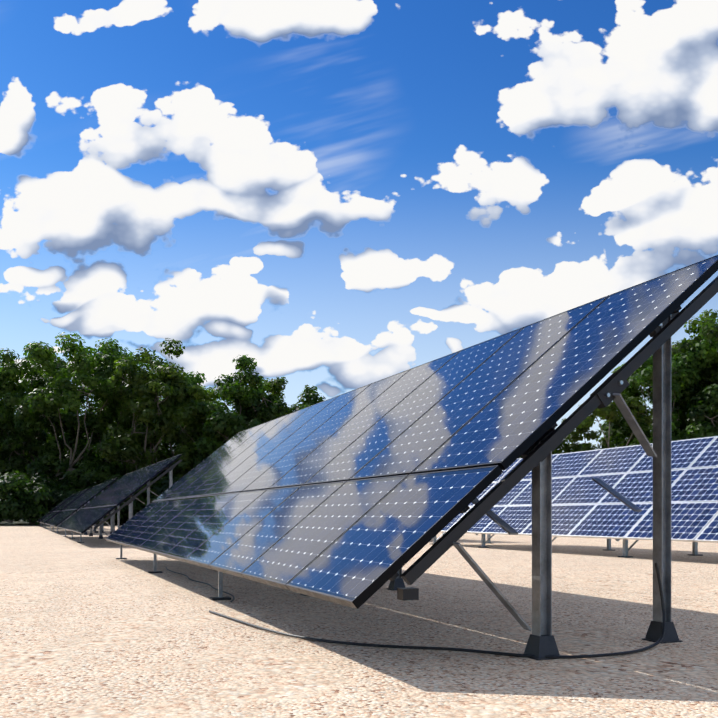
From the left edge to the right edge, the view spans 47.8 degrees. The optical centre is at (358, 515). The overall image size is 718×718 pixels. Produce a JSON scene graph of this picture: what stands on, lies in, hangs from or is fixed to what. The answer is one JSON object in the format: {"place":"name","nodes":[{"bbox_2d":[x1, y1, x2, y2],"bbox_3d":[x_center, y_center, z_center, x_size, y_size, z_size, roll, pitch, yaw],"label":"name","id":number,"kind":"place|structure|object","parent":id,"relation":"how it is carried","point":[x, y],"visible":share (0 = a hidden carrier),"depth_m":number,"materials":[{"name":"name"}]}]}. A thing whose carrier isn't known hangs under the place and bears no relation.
{"place":"outdoors","nodes":[
{"label":"outdoors","id":0,"kind":"place"},
{"bbox_2d":[0,519,717,717],"bbox_3d":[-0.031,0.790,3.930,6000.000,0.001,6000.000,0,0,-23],"label":"ground","id":1,"kind":"structure","parent":0,"point":[92,627],"depth_m":5.17,"materials":[{"name":"beige gravel"}]},
{"bbox_2d":[37,493,75,526],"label":"solar array","id":2,"kind":"object","parent":1,"relation":"on","point":[55,508],"visible":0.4,"depth_m":58.34,"materials":[{"name":"grey"}]},
{"bbox_2d":[40,488,89,527],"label":"solar array","id":3,"kind":"object","parent":1,"relation":"on","point":[61,507],"visible":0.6,"depth_m":48.96,"materials":[{"name":"grey"}]},
{"bbox_2d":[45,478,117,534],"bbox_3d":[-13.583,-0.405,38.999,2.496,2.390,12.000,0,0,-23],"label":"solar array","id":4,"kind":"object","parent":1,"relation":"on","point":[73,507],"visible":0.65,"depth_m":36.95,"materials":[{"name":"grey"}]},
{"bbox_2d":[58,454,181,546],"bbox_3d":[-8.067,-0.405,26.022,2.496,2.390,12.000,0,0,-23],"label":"solar array","id":5,"kind":"object","parent":1,"relation":"on","point":[99,507],"visible":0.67,"depth_m":23.30,"materials":[{"name":"grey"}]},
{"bbox_2d":[166,567,234,601],"bbox_3d":[-2.007,0.777,9.825,0.134,0.019,5.212,0,0,-20],"label":"cable row","id":6,"kind":"object","parent":1,"relation":"on","point":[203,583],"visible":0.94,"depth_m":9.38,"materials":[{"name":"black rubber"}]},
{"bbox_2d":[0,309,717,524],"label":"tree foliage","id":7,"kind":"object","parent":1,"relation":"on","point":[25,496],"visible":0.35,"depth_m":68.30,"materials":[{"name":"green plant"}]},
{"bbox_2d":[0,317,717,523],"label":"tree branches","id":8,"kind":"object","parent":1,"relation":"on","point":[71,465],"visible":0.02,"depth_m":69.84,"materials":[{"name":"brown plant"}]},
{"bbox_2d":[106,255,717,659],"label":"solar array","id":9,"kind":"object","parent":1,"relation":"on","point":[357,498],"visible":1,"depth_m":5.31,"materials":[{"name":"blue"}]},
{"bbox_2d":[209,563,664,658],"bbox_3d":[0.117,0.537,5.359,3.496,0.498,0.946,0,0,28],"label":"cable","id":10,"kind":"object","parent":1,"relation":"on","point":[493,652],"visible":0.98,"depth_m":4.77,"materials":[{"name":"black plastic"}]},
{"bbox_2d":[430,436,717,557],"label":"solar array","id":11,"kind":"object","parent":1,"relation":"on","point":[584,505],"visible":0.58,"depth_m":16.49,"materials":[{"name":"glass"}]},
{"bbox_2d":[0,0,717,451],"label":"sky","id":12,"kind":"structure","parent":0,"point":[340,197],"materials":[{"name":"blue"}]}
]}

